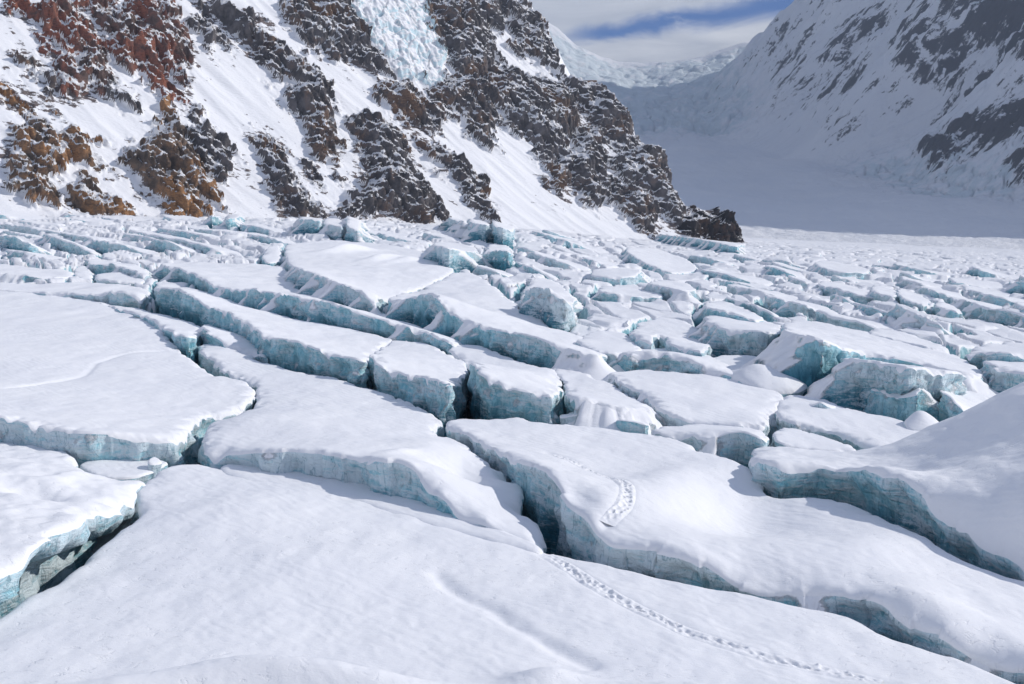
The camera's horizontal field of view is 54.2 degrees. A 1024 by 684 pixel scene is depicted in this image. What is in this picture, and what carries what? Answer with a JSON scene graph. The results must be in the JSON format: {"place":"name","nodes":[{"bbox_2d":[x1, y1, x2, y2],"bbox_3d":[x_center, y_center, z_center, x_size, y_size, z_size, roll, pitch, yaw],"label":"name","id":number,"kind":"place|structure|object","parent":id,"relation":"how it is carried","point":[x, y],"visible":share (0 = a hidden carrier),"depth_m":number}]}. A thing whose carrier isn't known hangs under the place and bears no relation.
{"place":"outdoors","nodes":[
{"label":"outdoors","id":0,"kind":"place"},
{"bbox_2d":[0,0,746,242],"bbox_3d":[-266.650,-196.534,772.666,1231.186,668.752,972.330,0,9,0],"label":"mountain","id":1,"kind":"structure","parent":0,"point":[237,92],"depth_m":727.64},
{"bbox_2d":[3,153,61,208],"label":"rock outcrop","id":2,"kind":"object","parent":1,"relation":"on","point":[28,176],"visible":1,"depth_m":585.18},
{"bbox_2d":[15,49,55,95],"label":"rock outcrop","id":3,"kind":"object","parent":1,"relation":"on","point":[48,73],"visible":1,"depth_m":653.29},
{"bbox_2d":[2,0,110,60],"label":"rock outcrop","id":4,"kind":"object","parent":1,"relation":"on","point":[67,18],"visible":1,"depth_m":685.73},
{"bbox_2d":[0,82,118,175],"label":"rock outcrop","id":5,"kind":"object","parent":1,"relation":"on","point":[44,146],"visible":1,"depth_m":616.22},
{"bbox_2d":[51,34,113,97],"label":"rock outcrop","id":6,"kind":"object","parent":1,"relation":"on","point":[72,75],"visible":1,"depth_m":667.02},
{"bbox_2d":[64,168,136,215],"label":"rock outcrop","id":7,"kind":"object","parent":1,"relation":"on","point":[88,196],"visible":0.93,"depth_m":597.42},
{"bbox_2d":[103,75,142,114],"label":"rock outcrop","id":8,"kind":"object","parent":1,"relation":"on","point":[116,93],"visible":0.98,"depth_m":669.81},
{"bbox_2d":[79,0,194,104],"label":"rock outcrop","id":9,"kind":"object","parent":1,"relation":"on","point":[153,25],"visible":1,"depth_m":712.15},
{"bbox_2d":[118,94,227,217],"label":"rock outcrop","id":10,"kind":"object","parent":1,"relation":"on","point":[150,159],"visible":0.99,"depth_m":635.38},
{"bbox_2d":[170,99,237,181],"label":"rock outcrop","id":11,"kind":"object","parent":1,"relation":"on","point":[210,142],"visible":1,"depth_m":673.31},
{"bbox_2d":[186,10,232,50],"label":"rock outcrop","id":12,"kind":"object","parent":1,"relation":"on","point":[196,21],"visible":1,"depth_m":753.17},
{"bbox_2d":[198,0,282,81],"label":"rock outcrop","id":13,"kind":"object","parent":1,"relation":"on","point":[233,19],"visible":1,"depth_m":770.45},
{"bbox_2d":[248,134,326,218],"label":"rock outcrop","id":14,"kind":"object","parent":1,"relation":"on","point":[297,200],"visible":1,"depth_m":678.96},
{"bbox_2d":[255,34,346,163],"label":"rock outcrop","id":15,"kind":"object","parent":1,"relation":"on","point":[309,93],"visible":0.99,"depth_m":744.77},
{"bbox_2d":[299,157,325,189],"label":"rock outcrop","id":16,"kind":"object","parent":1,"relation":"on","point":[314,175],"visible":1,"depth_m":704.21},
{"bbox_2d":[279,0,396,80],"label":"rock outcrop","id":17,"kind":"object","parent":1,"relation":"on","point":[342,21],"visible":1,"depth_m":817.58},
{"bbox_2d":[333,107,451,223],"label":"rock outcrop","id":18,"kind":"object","parent":1,"relation":"on","point":[396,181],"visible":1,"depth_m":722.78},
{"bbox_2d":[351,0,447,86],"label":"hanging icefall","id":19,"kind":"object","parent":1,"relation":"hanging from","point":[404,38],"visible":0.98,"depth_m":866.81},
{"bbox_2d":[371,76,440,131],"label":"rock outcrop","id":20,"kind":"object","parent":1,"relation":"on","point":[402,98],"visible":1,"depth_m":797.62},
{"bbox_2d":[413,135,501,222],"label":"rock outcrop","id":21,"kind":"object","parent":1,"relation":"on","point":[475,188],"visible":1,"depth_m":774.54},
{"bbox_2d":[424,0,531,77],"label":"rock outcrop","id":22,"kind":"object","parent":1,"relation":"on","point":[462,27],"visible":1,"depth_m":912.69},
{"bbox_2d":[464,105,505,153],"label":"rock outcrop","id":23,"kind":"object","parent":1,"relation":"on","point":[481,124],"visible":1,"depth_m":825.39},
{"bbox_2d":[413,61,584,170],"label":"rock outcrop","id":24,"kind":"object","parent":1,"relation":"on","point":[518,95],"visible":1,"depth_m":863.58},
{"bbox_2d":[506,9,564,79],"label":"rock outcrop","id":25,"kind":"object","parent":1,"relation":"on","point":[533,40],"visible":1,"depth_m":964.29},
{"bbox_2d":[542,131,610,207],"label":"rock outcrop","id":26,"kind":"object","parent":1,"relation":"on","point":[584,158],"visible":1,"depth_m":852.02},
{"bbox_2d":[562,73,642,154],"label":"rock outcrop","id":27,"kind":"object","parent":1,"relation":"on","point":[607,110],"visible":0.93,"depth_m":931.96},
{"bbox_2d":[606,174,660,238],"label":"rock outcrop","id":28,"kind":"object","parent":1,"relation":"on","point":[640,204],"visible":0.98,"depth_m":854.47},
{"bbox_2d":[607,143,689,227],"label":"rock outcrop","id":29,"kind":"object","parent":1,"relation":"on","point":[644,165],"visible":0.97,"depth_m":889.27},
{"bbox_2d":[676,205,745,242],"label":"rock outcrop","id":30,"kind":"object","parent":1,"relation":"on","point":[698,222],"visible":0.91,"depth_m":881.38},
{"bbox_2d":[0,214,1023,418],"bbox_3d":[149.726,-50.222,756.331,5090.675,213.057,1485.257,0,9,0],"label":"glacier","id":31,"kind":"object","parent":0,"point":[967,337],"visible":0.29,"depth_m":378.96},
{"bbox_2d":[0,235,51,254],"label":"serac","id":32,"kind":"object","parent":31,"relation":"on","point":[11,242],"visible":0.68,"depth_m":307.90},
{"bbox_2d":[0,211,53,219],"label":"serac","id":33,"kind":"object","parent":31,"relation":"on","point":[16,215],"visible":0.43,"depth_m":507.12},
{"bbox_2d":[0,224,72,234],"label":"serac","id":34,"kind":"object","parent":31,"relation":"on","point":[25,229],"visible":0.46,"depth_m":401.16},
{"bbox_2d":[0,264,73,283],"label":"snow slab","id":35,"kind":"structure","parent":31,"relation":"on","point":[16,274],"depth_m":230.83},
{"bbox_2d":[36,234,98,254],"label":"serac","id":36,"kind":"object","parent":31,"relation":"on","point":[66,245],"visible":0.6,"depth_m":322.20},
{"bbox_2d":[0,442,145,617],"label":"snow slab","id":37,"kind":"structure","parent":31,"relation":"on","point":[60,512],"depth_m":59.59},
{"bbox_2d":[0,282,152,310],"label":"snow slab","id":38,"kind":"structure","parent":31,"relation":"on","point":[125,296],"depth_m":197.54},
{"bbox_2d":[80,237,157,259],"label":"serac","id":39,"kind":"object","parent":31,"relation":"on","point":[100,246],"visible":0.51,"depth_m":329.71},
{"bbox_2d":[94,272,144,285],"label":"ice chunk","id":40,"kind":"object","parent":31,"relation":"on","point":[121,278],"visible":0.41,"depth_m":230.67},
{"bbox_2d":[84,259,159,281],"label":"ice block","id":41,"kind":"structure","parent":31,"relation":"on","point":[97,266],"depth_m":255.06},
{"bbox_2d":[79,460,167,483],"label":"snow apron","id":42,"kind":"object","parent":31,"relation":"on","point":[121,470],"visible":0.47,"depth_m":76.05},
{"bbox_2d":[0,291,255,467],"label":"snow slab","id":43,"kind":"structure","parent":31,"relation":"on","point":[82,381],"depth_m":102.83},
{"bbox_2d":[100,302,202,365],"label":"snow slab","id":44,"kind":"structure","parent":31,"relation":"on","point":[183,336],"depth_m":148.91},
{"bbox_2d":[129,229,189,241],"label":"serac","id":45,"kind":"object","parent":31,"relation":"on","point":[157,235],"visible":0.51,"depth_m":398.95},
{"bbox_2d":[144,239,196,252],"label":"serac","id":46,"kind":"object","parent":31,"relation":"on","point":[157,245],"visible":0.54,"depth_m":336.86},
{"bbox_2d":[157,227,220,239],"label":"serac","id":47,"kind":"object","parent":31,"relation":"on","point":[182,233],"visible":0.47,"depth_m":418.31},
{"bbox_2d":[173,238,240,255],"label":"serac","id":48,"kind":"object","parent":31,"relation":"on","point":[205,248],"visible":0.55,"depth_m":340.43},
{"bbox_2d":[195,324,268,363],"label":"ice chunk","id":49,"kind":"object","parent":31,"relation":"on","point":[213,335],"visible":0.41,"depth_m":138.85},
{"bbox_2d":[219,214,245,230],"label":"serac","id":50,"kind":"object","parent":31,"relation":"on","point":[234,220],"visible":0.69,"depth_m":475.14},
{"bbox_2d":[240,223,287,236],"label":"serac","id":51,"kind":"object","parent":31,"relation":"on","point":[261,229],"visible":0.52,"depth_m":452.58},
{"bbox_2d":[257,245,283,265],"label":"ice block","id":52,"kind":"structure","parent":31,"relation":"on","point":[272,255],"depth_m":307.92},
{"bbox_2d":[247,233,294,245],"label":"serac","id":53,"kind":"object","parent":31,"relation":"on","point":[265,239],"visible":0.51,"depth_m":393.16},
{"bbox_2d":[153,282,391,388],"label":"ice ridge","id":54,"kind":"structure","parent":31,"relation":"on","point":[311,348],"depth_m":144.66},
{"bbox_2d":[286,217,322,235],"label":"serac","id":55,"kind":"object","parent":31,"relation":"on","point":[304,225],"visible":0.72,"depth_m":426.78},
{"bbox_2d":[153,262,461,354],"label":"ice ridge","id":56,"kind":"structure","parent":31,"relation":"on","point":[263,287],"depth_m":187.18},
{"bbox_2d":[318,218,345,239],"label":"serac","id":57,"kind":"object","parent":31,"relation":"on","point":[333,229],"visible":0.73,"depth_m":420.01},
{"bbox_2d":[340,216,376,242],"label":"serac","id":58,"kind":"object","parent":31,"relation":"on","point":[356,229],"visible":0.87,"depth_m":414.08},
{"bbox_2d":[279,240,454,314],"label":"ice block","id":59,"kind":"structure","parent":31,"relation":"on","point":[373,278],"depth_m":267.28},
{"bbox_2d":[198,344,546,552],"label":"snow slab","id":60,"kind":"structure","parent":31,"relation":"on","point":[327,427],"depth_m":78.60},
{"bbox_2d":[367,340,469,436],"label":"ice block","id":61,"kind":"structure","parent":31,"relation":"on","point":[431,379],"depth_m":112.69},
{"bbox_2d":[437,217,468,237],"bbox_3d":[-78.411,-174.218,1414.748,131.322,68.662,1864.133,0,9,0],"label":"serac","id":62,"kind":"object","parent":31,"relation":"on","point":[449,226],"visible":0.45,"depth_m":500.01},
{"bbox_2d":[421,242,494,272],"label":"ice block","id":63,"kind":"structure","parent":31,"relation":"on","point":[457,257],"depth_m":317.05},
{"bbox_2d":[459,218,493,242],"bbox_3d":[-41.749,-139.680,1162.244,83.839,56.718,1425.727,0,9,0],"label":"serac","id":64,"kind":"object","parent":31,"relation":"on","point":[475,230],"visible":0.45,"depth_m":459.13},
{"bbox_2d":[472,265,513,277],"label":"ice block","id":65,"kind":"structure","parent":31,"relation":"on","point":[482,270],"depth_m":303.92},
{"bbox_2d":[482,243,515,270],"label":"serac","id":66,"kind":"object","parent":31,"relation":"on","point":[498,256],"visible":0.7,"depth_m":333.76},
{"bbox_2d":[384,272,615,380],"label":"ice block","id":67,"kind":"structure","parent":31,"relation":"on","point":[462,308],"depth_m":159.33},
{"bbox_2d":[491,220,514,248],"bbox_3d":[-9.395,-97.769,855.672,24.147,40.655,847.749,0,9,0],"label":"serac","id":68,"kind":"object","parent":31,"relation":"on","point":[503,234],"visible":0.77,"depth_m":444.94},
{"bbox_2d":[448,345,563,424],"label":"ice block","id":69,"kind":"structure","parent":31,"relation":"on","point":[499,386],"depth_m":103.84},
{"bbox_2d":[0,464,1014,683],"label":"snowfield","id":70,"kind":"structure","parent":31,"relation":"on","point":[194,574],"depth_m":48.93},
{"bbox_2d":[220,464,542,553],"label":"snow drift","id":71,"kind":"object","parent":70,"relation":"on","point":[423,512],"visible":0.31,"depth_m":68.08},
{"bbox_2d":[539,554,883,683],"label":"footprint trail","id":72,"kind":"object","parent":70,"relation":"on","point":[580,576],"visible":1,"depth_m":48.14},
{"bbox_2d":[515,278,583,331],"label":"ice block","id":73,"kind":"structure","parent":31,"relation":"on","point":[549,303],"depth_m":185.01},
{"bbox_2d":[525,252,591,271],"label":"serac","id":74,"kind":"object","parent":31,"relation":"on","point":[548,261],"visible":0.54,"depth_m":356.44},
{"bbox_2d":[553,238,608,252],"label":"serac","id":75,"kind":"object","parent":31,"relation":"on","point":[567,244],"visible":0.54,"depth_m":486.42},
{"bbox_2d":[574,331,641,371],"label":"ice block","id":76,"kind":"structure","parent":31,"relation":"on","point":[612,345],"depth_m":149.16},
{"bbox_2d":[555,369,665,434],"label":"ice block","id":77,"kind":"structure","parent":31,"relation":"on","point":[588,400],"depth_m":99.19},
{"bbox_2d":[591,267,652,285],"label":"ice block","id":78,"kind":"structure","parent":31,"relation":"on","point":[621,276],"depth_m":299.21},
{"bbox_2d":[591,286,664,303],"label":"ice block","id":79,"kind":"structure","parent":31,"relation":"on","point":[618,294],"depth_m":250.24},
{"bbox_2d":[616,420,648,433],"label":"ice chunk","id":80,"kind":"object","parent":31,"relation":"on","point":[632,426],"visible":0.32,"depth_m":95.07},
{"bbox_2d":[619,247,697,276],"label":"ice block","id":81,"kind":"structure","parent":31,"relation":"on","point":[661,262],"depth_m":423.58},
{"bbox_2d":[608,348,732,378],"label":"ice block","id":82,"kind":"structure","parent":31,"relation":"on","point":[660,359],"depth_m":134.87},
{"bbox_2d":[640,280,702,303],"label":"ice block","id":83,"kind":"structure","parent":31,"relation":"on","point":[669,290],"depth_m":257.60},
{"bbox_2d":[628,317,716,357],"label":"ice block","id":84,"kind":"structure","parent":31,"relation":"on","point":[671,334],"depth_m":160.46},
{"bbox_2d":[604,370,783,444],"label":"snow slab","id":85,"kind":"structure","parent":31,"relation":"on","point":[675,399],"depth_m":109.87},
{"bbox_2d":[654,234,747,254],"bbox_3d":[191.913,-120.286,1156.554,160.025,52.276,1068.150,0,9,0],"label":"ice cliff","id":86,"kind":"structure","parent":31,"relation":"on","point":[718,246],"depth_m":693.85},
{"bbox_2d":[651,424,768,467],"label":"snow slab","id":87,"kind":"structure","parent":31,"relation":"on","point":[739,445],"depth_m":90.93},
{"bbox_2d":[692,301,763,326],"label":"ice block","id":88,"kind":"structure","parent":31,"relation":"on","point":[725,309],"depth_m":213.83},
{"bbox_2d":[445,417,1023,683],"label":"snow slab","id":89,"kind":"structure","parent":31,"relation":"on","point":[693,517],"depth_m":60.40},
{"bbox_2d":[548,454,635,526],"bbox_3d":[5.923,9.780,70.680,4.026,1.889,20.745,-1,9,-8],"label":"footprint trail","id":90,"kind":"object","parent":89,"relation":"on","point":[618,511],"visible":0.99,"depth_m":64.10},
{"bbox_2d":[688,315,781,356],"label":"ice block","id":91,"kind":"structure","parent":31,"relation":"on","point":[720,335],"depth_m":161.13},
{"bbox_2d":[700,269,772,285],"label":"serac","id":92,"kind":"object","parent":31,"relation":"on","point":[728,276],"visible":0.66,"depth_m":345.53},
{"bbox_2d":[722,297,778,321],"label":"ice block","id":93,"kind":"structure","parent":31,"relation":"on","point":[765,314],"depth_m":226.08},
{"bbox_2d":[714,355,807,397],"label":"snow hummock","id":94,"kind":"object","parent":31,"relation":"on","point":[764,377],"visible":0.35,"depth_m":123.49},
{"bbox_2d":[727,284,798,303],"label":"ice block","id":95,"kind":"structure","parent":31,"relation":"on","point":[736,289],"depth_m":282.71},
{"bbox_2d":[763,265,805,278],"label":"serac","id":96,"kind":"object","parent":31,"relation":"on","point":[776,270],"visible":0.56,"depth_m":396.29},
{"bbox_2d":[763,295,838,320],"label":"ice block","id":97,"kind":"structure","parent":31,"relation":"on","point":[786,307],"depth_m":237.43},
{"bbox_2d":[769,428,855,451],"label":"snow slab","id":98,"kind":"structure","parent":31,"relation":"on","point":[792,438],"depth_m":92.23},
{"bbox_2d":[808,260,872,279],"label":"ice block","id":99,"kind":"structure","parent":31,"relation":"on","point":[826,268],"depth_m":422.39},
{"bbox_2d":[818,281,872,304],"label":"ice block","id":100,"kind":"structure","parent":31,"relation":"on","point":[855,294],"depth_m":295.78},
{"bbox_2d":[775,395,918,450],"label":"snow slab","id":101,"kind":"structure","parent":31,"relation":"on","point":[856,430],"depth_m":100.78},
{"bbox_2d":[904,411,938,430],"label":"snow cone","id":102,"kind":"object","parent":101,"relation":"on","point":[917,420],"visible":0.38,"depth_m":100.45},
{"bbox_2d":[813,309,895,331],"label":"ice block","id":103,"kind":"structure","parent":31,"relation":"on","point":[835,319],"depth_m":207.18},
{"bbox_2d":[740,320,997,396],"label":"ice block","id":104,"kind":"structure","parent":31,"relation":"on","point":[808,353],"depth_m":130.34},
{"bbox_2d":[869,285,899,303],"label":"ice block","id":105,"kind":"structure","parent":31,"relation":"on","point":[882,293],"depth_m":278.12},
{"bbox_2d":[748,382,1023,580],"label":"snow mound","id":106,"kind":"object","parent":31,"relation":"on","point":[954,486],"visible":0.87,"depth_m":71.46},
{"bbox_2d":[805,358,966,411],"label":"ice block","id":107,"kind":"structure","parent":31,"relation":"on","point":[850,383],"depth_m":114.71},
{"bbox_2d":[862,388,939,421],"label":"ice block","id":108,"kind":"structure","parent":31,"relation":"on","point":[903,407],"depth_m":111.22},
{"bbox_2d":[868,329,949,353],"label":"ice block","id":109,"kind":"structure","parent":31,"relation":"on","point":[907,338],"depth_m":177.01},
{"bbox_2d":[896,288,933,314],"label":"ice block","id":110,"kind":"structure","parent":31,"relation":"on","point":[912,299],"depth_m":264.45},
{"bbox_2d":[882,303,953,336],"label":"ice block","id":111,"kind":"structure","parent":31,"relation":"on","point":[904,316],"depth_m":203.93},
{"bbox_2d":[896,276,942,290],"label":"serac","id":112,"kind":"object","parent":31,"relation":"on","point":[904,282],"visible":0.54,"depth_m":354.53},
{"bbox_2d":[914,286,966,303],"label":"serac","id":113,"kind":"object","parent":31,"relation":"on","point":[945,295],"visible":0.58,"depth_m":308.57},
{"bbox_2d":[932,302,964,318],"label":"ice block","id":114,"kind":"structure","parent":31,"relation":"on","point":[943,309],"depth_m":242.73},
{"bbox_2d":[937,390,990,420],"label":"ice block","id":115,"kind":"structure","parent":31,"relation":"on","point":[949,405],"depth_m":108.64},
{"bbox_2d":[945,277,1004,288],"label":"serac","id":116,"kind":"object","parent":31,"relation":"on","point":[975,283],"visible":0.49,"depth_m":381.23},
{"bbox_2d":[950,297,1001,310],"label":"ice block","id":117,"kind":"structure","parent":31,"relation":"on","point":[960,304],"depth_m":275.49},
{"bbox_2d":[963,266,1018,279],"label":"serac","id":118,"kind":"object","parent":31,"relation":"on","point":[976,271],"visible":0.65,"depth_m":464.21},
{"bbox_2d":[961,302,1023,327],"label":"ice block","id":119,"kind":"structure","parent":31,"relation":"on","point":[986,313],"depth_m":237.73},
{"bbox_2d":[964,342,1023,368],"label":"ice block","id":120,"kind":"structure","parent":31,"relation":"on","point":[977,356],"depth_m":153.90},
{"bbox_2d":[972,292,1023,306],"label":"serac","id":121,"kind":"object","parent":31,"relation":"on","point":[996,299],"visible":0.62,"depth_m":298.38},
{"bbox_2d":[979,360,1023,392],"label":"ice block","id":122,"kind":"structure","parent":31,"relation":"on","point":[1000,376],"depth_m":129.87},
{"bbox_2d":[528,0,793,62],"label":"sky","id":123,"kind":"structure","parent":0,"point":[639,31]},
{"bbox_2d":[546,0,1023,249],"bbox_3d":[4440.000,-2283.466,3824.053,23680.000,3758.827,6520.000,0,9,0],"label":"valley and far mountain","id":124,"kind":"structure","parent":0,"point":[883,121],"depth_m":3075.37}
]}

